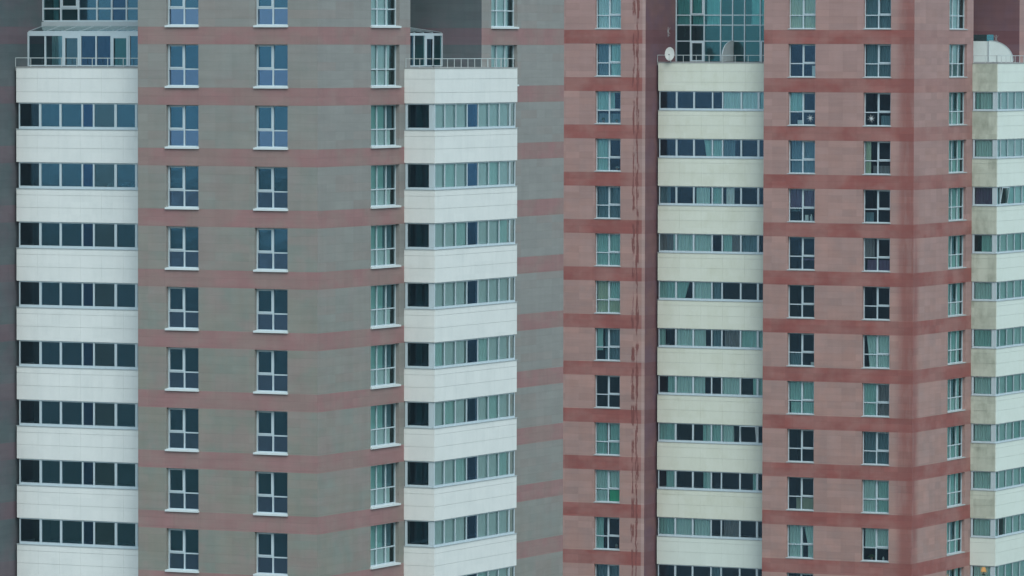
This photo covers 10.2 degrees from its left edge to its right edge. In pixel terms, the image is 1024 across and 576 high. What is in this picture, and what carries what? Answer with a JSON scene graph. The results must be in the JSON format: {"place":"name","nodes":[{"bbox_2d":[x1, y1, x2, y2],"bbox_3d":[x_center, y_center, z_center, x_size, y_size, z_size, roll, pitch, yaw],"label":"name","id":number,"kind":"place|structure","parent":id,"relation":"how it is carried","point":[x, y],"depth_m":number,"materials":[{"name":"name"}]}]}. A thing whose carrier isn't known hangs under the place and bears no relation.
{"place":"outdoors","nodes":[
{"label":"outdoors","id":0,"kind":"place"},
{"bbox_2d":[0,0,563,575],"bbox_3d":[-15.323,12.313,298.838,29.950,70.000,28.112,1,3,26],"label":"apartment tower","id":1,"kind":"structure","parent":0,"point":[290,302],"depth_m":287.41,"materials":[{"name":"grey concrete"}]},
{"bbox_2d":[19,102,137,129],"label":"ribbon window","id":2,"kind":"structure","parent":1,"relation":"in","point":[117,116],"depth_m":289.65,"materials":[{"name":"blue glass"}]},
{"bbox_2d":[19,162,137,189],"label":"ribbon window","id":3,"kind":"structure","parent":1,"relation":"in","point":[54,175],"depth_m":289.72,"materials":[{"name":"blue glass"}]},
{"bbox_2d":[19,221,137,249],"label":"ribbon window","id":4,"kind":"structure","parent":1,"relation":"in","point":[77,235],"depth_m":289.93,"materials":[{"name":"blue glass"}]},
{"bbox_2d":[19,281,137,309],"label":"ribbon window","id":5,"kind":"structure","parent":1,"relation":"in","point":[93,295],"depth_m":290.00,"materials":[{"name":"blue glass"}]},
{"bbox_2d":[19,340,137,369],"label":"ribbon window","id":6,"kind":"structure","parent":1,"relation":"in","point":[105,355],"depth_m":290.14,"materials":[{"name":"blue glass"}]},
{"bbox_2d":[19,399,137,428],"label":"ribbon window","id":7,"kind":"structure","parent":1,"relation":"in","point":[88,414],"depth_m":290.28,"materials":[{"name":"black glass"}]},
{"bbox_2d":[19,458,137,488],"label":"ribbon window","id":8,"kind":"structure","parent":1,"relation":"in","point":[88,473],"depth_m":290.35,"materials":[{"name":"black glass"}]},
{"bbox_2d":[19,518,137,548],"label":"ribbon window","id":9,"kind":"structure","parent":1,"relation":"in","point":[89,533],"depth_m":290.50,"materials":[{"name":"black glass"}]},
{"bbox_2d":[165,0,198,26],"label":"window","id":10,"kind":"structure","parent":1,"relation":"in","point":[181,13],"depth_m":283.01,"materials":[{"name":"blue glass"}]},
{"bbox_2d":[165,44,198,87],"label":"window","id":11,"kind":"structure","parent":1,"relation":"in","point":[182,58],"depth_m":283.35,"materials":[{"name":"blue glass"}]},
{"bbox_2d":[165,105,198,148],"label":"window","id":12,"kind":"structure","parent":1,"relation":"in","point":[182,119],"depth_m":283.49,"materials":[{"name":"blue glass"}]},
{"bbox_2d":[165,166,198,209],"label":"window","id":13,"kind":"structure","parent":1,"relation":"in","point":[182,180],"depth_m":283.56,"materials":[{"name":"blue glass"}]},
{"bbox_2d":[165,226,198,269],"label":"window","id":14,"kind":"structure","parent":1,"relation":"in","point":[182,240],"depth_m":283.70,"materials":[{"name":"blue glass"}]},
{"bbox_2d":[165,287,198,330],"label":"window","id":15,"kind":"structure","parent":1,"relation":"in","point":[182,301],"depth_m":283.84,"materials":[{"name":"blue glass"}]},
{"bbox_2d":[165,347,198,391],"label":"window","id":16,"kind":"structure","parent":1,"relation":"in","point":[182,362],"depth_m":283.97,"materials":[{"name":"blue glass"}]},
{"bbox_2d":[165,408,198,451],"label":"window","id":17,"kind":"structure","parent":1,"relation":"in","point":[182,422],"depth_m":284.11,"materials":[{"name":"blue glass"}]},
{"bbox_2d":[165,468,198,512],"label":"window","id":18,"kind":"structure","parent":1,"relation":"in","point":[183,484],"depth_m":284.18,"materials":[{"name":"blue glass"}]},
{"bbox_2d":[165,528,198,572],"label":"window","id":19,"kind":"structure","parent":1,"relation":"in","point":[183,544],"depth_m":284.32,"materials":[{"name":"blue glass"}]},
{"bbox_2d":[253,0,287,26],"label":"window","id":20,"kind":"structure","parent":1,"relation":"in","point":[270,13],"depth_m":280.80,"materials":[{"name":"blue glass"}]},
{"bbox_2d":[253,44,287,88],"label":"window","id":21,"kind":"structure","parent":1,"relation":"in","point":[272,59],"depth_m":281.15,"materials":[{"name":"blue glass"}]},
{"bbox_2d":[253,106,287,149],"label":"window","id":22,"kind":"structure","parent":1,"relation":"in","point":[272,121],"depth_m":281.28,"materials":[{"name":"blue glass"}]},
{"bbox_2d":[253,167,287,210],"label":"window","id":23,"kind":"structure","parent":1,"relation":"in","point":[272,182],"depth_m":281.35,"materials":[{"name":"blue glass"}]},
{"bbox_2d":[253,228,287,271],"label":"window","id":24,"kind":"structure","parent":1,"relation":"in","point":[272,243],"depth_m":281.49,"materials":[{"name":"blue glass"}]},
{"bbox_2d":[253,289,287,332],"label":"window","id":25,"kind":"structure","parent":1,"relation":"in","point":[272,304],"depth_m":281.63,"materials":[{"name":"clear glass"}]},
{"bbox_2d":[253,350,287,394],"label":"window","id":26,"kind":"structure","parent":1,"relation":"in","point":[271,364],"depth_m":281.76,"materials":[{"name":"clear glass"}]},
{"bbox_2d":[253,411,287,455],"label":"window","id":27,"kind":"structure","parent":1,"relation":"in","point":[271,425],"depth_m":281.90,"materials":[{"name":"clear glass"}]},
{"bbox_2d":[253,471,287,516],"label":"window","id":28,"kind":"structure","parent":1,"relation":"in","point":[271,487],"depth_m":282.04,"materials":[{"name":"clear glass"}]},
{"bbox_2d":[253,532,287,575],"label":"window","id":29,"kind":"structure","parent":1,"relation":"in","point":[271,547],"depth_m":282.18,"materials":[{"name":"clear glass"}]},
{"bbox_2d":[370,224,400,268],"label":"window","id":30,"kind":"structure","parent":1,"relation":"in","point":[382,248],"depth_m":286.83,"materials":[{"name":"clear glass"}]},
{"bbox_2d":[370,284,400,328],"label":"window","id":31,"kind":"structure","parent":1,"relation":"in","point":[382,307],"depth_m":286.97,"materials":[{"name":"teal glass"}]},
{"bbox_2d":[370,344,400,388],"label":"window","id":32,"kind":"structure","parent":1,"relation":"in","point":[383,366],"depth_m":287.11,"materials":[{"name":"teal glass"}]},
{"bbox_2d":[370,403,400,448],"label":"window","id":33,"kind":"structure","parent":1,"relation":"in","point":[383,417],"depth_m":287.25,"materials":[{"name":"teal glass"}]},
{"bbox_2d":[370,463,400,508],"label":"window","id":34,"kind":"structure","parent":1,"relation":"in","point":[382,476],"depth_m":287.39,"materials":[{"name":"teal glass"}]},
{"bbox_2d":[370,522,400,568],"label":"window","id":35,"kind":"structure","parent":1,"relation":"in","point":[383,535],"depth_m":287.53,"materials":[{"name":"teal glass"}]},
{"bbox_2d":[371,45,400,87],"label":"window","id":36,"kind":"structure","parent":1,"relation":"in","point":[383,57],"depth_m":286.48,"materials":[{"name":"teal glass"}]},
{"bbox_2d":[371,105,400,147],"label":"window","id":37,"kind":"structure","parent":1,"relation":"in","point":[383,117],"depth_m":286.62,"materials":[{"name":"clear glass"}]},
{"bbox_2d":[371,164,400,208],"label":"window","id":38,"kind":"structure","parent":1,"relation":"in","point":[383,177],"depth_m":286.76,"materials":[{"name":"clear glass"}]},
{"bbox_2d":[371,0,401,27],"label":"window","id":39,"kind":"structure","parent":1,"relation":"in","point":[383,12],"depth_m":286.34,"materials":[{"name":"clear glass"}]},
{"bbox_2d":[405,160,514,189],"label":"ribbon window","id":40,"kind":"structure","parent":1,"relation":"in","point":[426,176],"depth_m":290.43,"materials":[{"name":"grey glass"}]},
{"bbox_2d":[405,218,514,248],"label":"ribbon window","id":41,"kind":"structure","parent":1,"relation":"in","point":[488,232],"depth_m":290.64,"materials":[{"name":"grey glass"}]},
{"bbox_2d":[405,276,514,308],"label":"ribbon window","id":42,"kind":"structure","parent":1,"relation":"in","point":[439,295],"depth_m":290.71,"materials":[{"name":"grey glass"}]},
{"bbox_2d":[405,334,514,368],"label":"ribbon window","id":43,"kind":"structure","parent":1,"relation":"in","point":[432,355],"depth_m":290.85,"materials":[{"name":"grey glass"}]},
{"bbox_2d":[405,392,514,427],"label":"ribbon window","id":44,"kind":"structure","parent":1,"relation":"in","point":[490,407],"depth_m":290.99,"materials":[{"name":"grey glass"}]},
{"bbox_2d":[405,450,514,487],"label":"ribbon window","id":45,"kind":"structure","parent":1,"relation":"in","point":[493,465],"depth_m":291.14,"materials":[{"name":"grey glass"}]},
{"bbox_2d":[405,508,514,546],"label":"ribbon window","id":46,"kind":"structure","parent":1,"relation":"in","point":[495,523],"depth_m":291.21,"materials":[{"name":"grey glass"}]},
{"bbox_2d":[405,102,515,129],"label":"ribbon window","id":47,"kind":"structure","parent":1,"relation":"in","point":[445,116],"depth_m":290.35,"materials":[{"name":"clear glass"}]},
{"bbox_2d":[491,0,518,28],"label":"window","id":48,"kind":"structure","parent":1,"relation":"in","point":[502,11],"depth_m":298.55,"materials":[{"name":"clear glass"}]},
{"bbox_2d":[563,0,1023,575],"bbox_3d":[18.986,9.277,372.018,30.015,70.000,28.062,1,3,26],"label":"apartment tower","id":49,"kind":"structure","parent":0,"point":[719,292],"depth_m":360.81,"materials":[{"name":"red stone"}]},
{"bbox_2d":[593,517,619,550],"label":"window","id":50,"kind":"structure","parent":49,"relation":"in","point":[606,528],"depth_m":363.65,"materials":[{"name":"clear glass"}]},
{"bbox_2d":[594,186,619,218],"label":"window","id":51,"kind":"structure","parent":49,"relation":"in","point":[607,197],"depth_m":362.50,"materials":[{"name":"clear glass"}]},
{"bbox_2d":[594,328,619,361],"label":"window","id":52,"kind":"structure","parent":49,"relation":"in","point":[607,339],"depth_m":362.94,"materials":[{"name":"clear glass"}]},
{"bbox_2d":[594,375,619,408],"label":"window","id":53,"kind":"structure","parent":49,"relation":"in","point":[607,386],"depth_m":365.43,"materials":[{"name":"clear glass"}]},
{"bbox_2d":[594,422,619,455],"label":"window","id":54,"kind":"structure","parent":49,"relation":"in","point":[607,434],"depth_m":363.03,"materials":[{"name":"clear glass"}]},
{"bbox_2d":[594,470,619,502],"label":"window","id":55,"kind":"structure","parent":49,"relation":"in","point":[607,481],"depth_m":363.21,"materials":[{"name":"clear glass"}]},
{"bbox_2d":[594,44,620,76],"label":"window","id":56,"kind":"structure","parent":49,"relation":"in","point":[608,55],"depth_m":362.06,"materials":[{"name":"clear glass"}]},
{"bbox_2d":[594,91,620,123],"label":"window","id":57,"kind":"structure","parent":49,"relation":"in","point":[608,102],"depth_m":362.32,"materials":[{"name":"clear glass"}]},
{"bbox_2d":[594,138,620,171],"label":"window","id":58,"kind":"structure","parent":49,"relation":"in","point":[607,150],"depth_m":362.59,"materials":[{"name":"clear glass"}]},
{"bbox_2d":[594,281,620,313],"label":"window","id":59,"kind":"structure","parent":49,"relation":"in","point":[607,292],"depth_m":362.68,"materials":[{"name":"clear glass"}]},
{"bbox_2d":[595,0,620,28],"bbox_3d":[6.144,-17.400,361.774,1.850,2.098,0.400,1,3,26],"label":"window","id":60,"kind":"structure","parent":49,"relation":"in","point":[608,11],"depth_m":361.88,"materials":[{"name":"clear glass"}]},
{"bbox_2d":[595,233,620,266],"bbox_3d":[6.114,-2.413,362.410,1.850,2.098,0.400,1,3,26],"label":"window","id":61,"kind":"structure","parent":49,"relation":"in","point":[607,244],"depth_m":362.50,"materials":[{"name":"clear glass"}]},
{"bbox_2d":[658,422,761,444],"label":"ribbon window","id":62,"kind":"structure","parent":49,"relation":"in","point":[668,432],"depth_m":362.77,"materials":[{"name":"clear glass"}]},
{"bbox_2d":[658,469,761,491],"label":"ribbon window","id":63,"kind":"structure","parent":49,"relation":"in","point":[707,480],"depth_m":363.48,"materials":[{"name":"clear glass"}]},
{"bbox_2d":[658,517,761,539],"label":"ribbon window","id":64,"kind":"structure","parent":49,"relation":"in","point":[667,526],"depth_m":362.50,"materials":[{"name":"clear glass"}]},
{"bbox_2d":[658,564,761,575],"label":"ribbon window","id":65,"kind":"structure","parent":49,"relation":"in","point":[674,570],"depth_m":364.10,"materials":[{"name":"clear glass"}]},
{"bbox_2d":[658,375,762,396],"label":"ribbon window","id":66,"kind":"structure","parent":49,"relation":"in","point":[677,385],"depth_m":361.97,"materials":[{"name":"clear glass"}]},
{"bbox_2d":[659,186,762,205],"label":"ribbon window","id":67,"kind":"structure","parent":49,"relation":"in","point":[670,195],"depth_m":362.24,"materials":[{"name":"teal glass"}]},
{"bbox_2d":[659,233,762,253],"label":"ribbon window","id":68,"kind":"structure","parent":49,"relation":"in","point":[668,242],"depth_m":361.35,"materials":[{"name":"teal glass"}]},
{"bbox_2d":[659,280,762,301],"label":"ribbon window","id":69,"kind":"structure","parent":49,"relation":"in","point":[668,290],"depth_m":362.15,"materials":[{"name":"teal glass"}]},
{"bbox_2d":[659,328,762,349],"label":"ribbon window","id":70,"kind":"structure","parent":49,"relation":"in","point":[679,337],"depth_m":361.35,"materials":[{"name":"teal glass"}]},
{"bbox_2d":[659,91,763,110],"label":"ribbon window","id":71,"kind":"structure","parent":49,"relation":"in","point":[679,100],"depth_m":361.09,"materials":[{"name":"blue glass"}]},
{"bbox_2d":[659,138,763,158],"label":"ribbon window","id":72,"kind":"structure","parent":49,"relation":"in","point":[679,148],"depth_m":362.24,"materials":[{"name":"blue glass"}]},
{"bbox_2d":[786,525,812,558],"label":"window","id":73,"kind":"structure","parent":49,"relation":"in","point":[800,537],"depth_m":357.67,"materials":[{"name":"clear glass"}]},
{"bbox_2d":[787,381,813,414],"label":"window","id":74,"kind":"structure","parent":49,"relation":"in","point":[800,393],"depth_m":357.14,"materials":[{"name":"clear glass"}]},
{"bbox_2d":[787,429,813,462],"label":"window","id":75,"kind":"structure","parent":49,"relation":"in","point":[800,441],"depth_m":359.77,"materials":[{"name":"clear glass"}]},
{"bbox_2d":[787,477,813,510],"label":"window","id":76,"kind":"structure","parent":49,"relation":"in","point":[800,489],"depth_m":359.33,"materials":[{"name":"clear glass"}]},
{"bbox_2d":[787,140,814,173],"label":"window","id":77,"kind":"structure","parent":49,"relation":"in","point":[801,152],"depth_m":356.62,"materials":[{"name":"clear glass"}]},
{"bbox_2d":[787,189,814,222],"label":"window","id":78,"kind":"structure","parent":49,"relation":"in","point":[801,201],"depth_m":356.79,"materials":[{"name":"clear glass"}]},
{"bbox_2d":[787,285,814,318],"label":"window","id":79,"kind":"structure","parent":49,"relation":"in","point":[801,297],"depth_m":359.33,"materials":[{"name":"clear glass"}]},
{"bbox_2d":[787,333,814,366],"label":"window","id":80,"kind":"structure","parent":49,"relation":"in","point":[800,345],"depth_m":359.24,"materials":[{"name":"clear glass"}]},
{"bbox_2d":[787,44,815,77],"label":"window","id":81,"kind":"structure","parent":49,"relation":"in","point":[802,56],"depth_m":358.71,"materials":[{"name":"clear glass"}]},
{"bbox_2d":[787,92,815,125],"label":"window","id":82,"kind":"structure","parent":49,"relation":"in","point":[801,104],"depth_m":356.71,"materials":[{"name":"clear glass"}]},
{"bbox_2d":[788,237,814,270],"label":"window","id":83,"kind":"structure","parent":49,"relation":"in","point":[801,249],"depth_m":359.24,"materials":[{"name":"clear glass"}]},
{"bbox_2d":[789,0,815,28],"bbox_3d":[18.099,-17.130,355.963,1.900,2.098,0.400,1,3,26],"label":"window","id":84,"kind":"structure","parent":49,"relation":"in","point":[802,12],"depth_m":356.10,"materials":[{"name":"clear glass"}]},
{"bbox_2d":[861,431,888,465],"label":"window","id":85,"kind":"structure","parent":49,"relation":"in","point":[875,444],"depth_m":355.14,"materials":[{"name":"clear glass"}]},
{"bbox_2d":[861,480,888,513],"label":"window","id":86,"kind":"structure","parent":49,"relation":"in","point":[875,492],"depth_m":355.14,"materials":[{"name":"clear glass"}]},
{"bbox_2d":[861,528,888,562],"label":"window","id":87,"kind":"structure","parent":49,"relation":"in","point":[875,540],"depth_m":355.49,"materials":[{"name":"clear glass"}]},
{"bbox_2d":[861,286,889,320],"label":"window","id":88,"kind":"structure","parent":49,"relation":"in","point":[876,299],"depth_m":357.14,"materials":[{"name":"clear glass"}]},
{"bbox_2d":[862,335,888,368],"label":"window","id":89,"kind":"structure","parent":49,"relation":"in","point":[875,347],"depth_m":354.80,"materials":[{"name":"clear glass"}]},
{"bbox_2d":[861,383,889,417],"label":"window","id":90,"kind":"structure","parent":49,"relation":"in","point":[875,395],"depth_m":354.88,"materials":[{"name":"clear glass"}]},
{"bbox_2d":[862,141,889,174],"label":"window","id":91,"kind":"structure","parent":49,"relation":"in","point":[876,153],"depth_m":354.62,"materials":[{"name":"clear glass"}]},
{"bbox_2d":[862,238,889,271],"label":"window","id":92,"kind":"structure","parent":49,"relation":"in","point":[876,250],"depth_m":354.80,"materials":[{"name":"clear glass"}]},
{"bbox_2d":[863,44,890,77],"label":"window","id":93,"kind":"structure","parent":49,"relation":"in","point":[877,56],"depth_m":354.10,"materials":[{"name":"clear glass"}]},
{"bbox_2d":[863,190,890,223],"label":"window","id":94,"kind":"structure","parent":49,"relation":"in","point":[876,202],"depth_m":356.88,"materials":[{"name":"clear glass"}]},
{"bbox_2d":[864,93,890,126],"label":"window","id":95,"kind":"structure","parent":49,"relation":"in","point":[877,105],"depth_m":356.62,"materials":[{"name":"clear glass"}]},
{"bbox_2d":[865,0,890,28],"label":"window","id":96,"kind":"structure","parent":49,"relation":"in","point":[877,12],"depth_m":354.02,"materials":[{"name":"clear glass"}]},
{"bbox_2d":[947,473,964,508],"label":"window","id":97,"kind":"structure","parent":49,"relation":"in","point":[954,481],"depth_m":360.91,"materials":[{"name":"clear glass"}]},
{"bbox_2d":[947,425,965,460],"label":"window","id":98,"kind":"structure","parent":49,"relation":"in","point":[954,434],"depth_m":360.82,"materials":[{"name":"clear glass"}]},
{"bbox_2d":[948,283,965,316],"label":"window","id":99,"kind":"structure","parent":49,"relation":"in","point":[955,290],"depth_m":360.47,"materials":[{"name":"clear glass"}]},
{"bbox_2d":[948,235,966,269],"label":"window","id":100,"kind":"structure","parent":49,"relation":"in","point":[955,243],"depth_m":360.38,"materials":[{"name":"clear glass"}]},
{"bbox_2d":[949,92,966,125],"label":"window","id":101,"kind":"structure","parent":49,"relation":"in","point":[956,99],"depth_m":359.94,"materials":[{"name":"clear glass"}]},
{"bbox_2d":[949,44,967,77],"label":"window","id":102,"kind":"structure","parent":49,"relation":"in","point":[956,61],"depth_m":359.86,"materials":[{"name":"clear glass"}]},
{"bbox_2d":[971,373,1023,395],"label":"ribbon window","id":103,"kind":"structure","parent":49,"relation":"in","point":[1014,383],"depth_m":362.50,"materials":[{"name":"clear glass"}]},
{"bbox_2d":[971,420,1023,442],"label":"ribbon window","id":104,"kind":"structure","parent":49,"relation":"in","point":[1008,431],"depth_m":362.68,"materials":[{"name":"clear glass"}]},
{"bbox_2d":[971,466,1023,490],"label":"ribbon window","id":105,"kind":"structure","parent":49,"relation":"in","point":[980,480],"depth_m":362.77,"materials":[{"name":"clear glass"}]},
{"bbox_2d":[971,513,1023,537],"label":"ribbon window","id":106,"kind":"structure","parent":49,"relation":"in","point":[980,527],"depth_m":362.85,"materials":[{"name":"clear glass"}]},
{"bbox_2d":[971,560,1023,575],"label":"ribbon window","id":107,"kind":"structure","parent":49,"relation":"in","point":[1016,568],"depth_m":363.83,"materials":[{"name":"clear glass"}]},
{"bbox_2d":[972,232,1023,252],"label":"ribbon window","id":108,"kind":"structure","parent":49,"relation":"in","point":[1010,242],"depth_m":362.77,"materials":[{"name":"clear glass"}]},
{"bbox_2d":[972,279,1023,300],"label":"ribbon window","id":109,"kind":"structure","parent":49,"relation":"in","point":[1013,289],"depth_m":362.32,"materials":[{"name":"clear glass"}]},
{"bbox_2d":[972,326,1023,347],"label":"ribbon window","id":110,"kind":"structure","parent":49,"relation":"in","point":[1014,336],"depth_m":362.41,"materials":[{"name":"clear glass"}]},
{"bbox_2d":[973,91,1023,110],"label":"ribbon window","id":111,"kind":"structure","parent":49,"relation":"in","point":[1011,100],"depth_m":361.70,"materials":[{"name":"clear glass"}]},
{"bbox_2d":[973,138,1023,157],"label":"ribbon window","id":112,"kind":"structure","parent":49,"relation":"in","point":[982,148],"depth_m":361.88,"materials":[{"name":"clear glass"}]},
{"bbox_2d":[973,185,1023,205],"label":"ribbon window","id":113,"kind":"structure","parent":49,"relation":"in","point":[1014,195],"depth_m":361.97,"materials":[{"name":"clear glass"}]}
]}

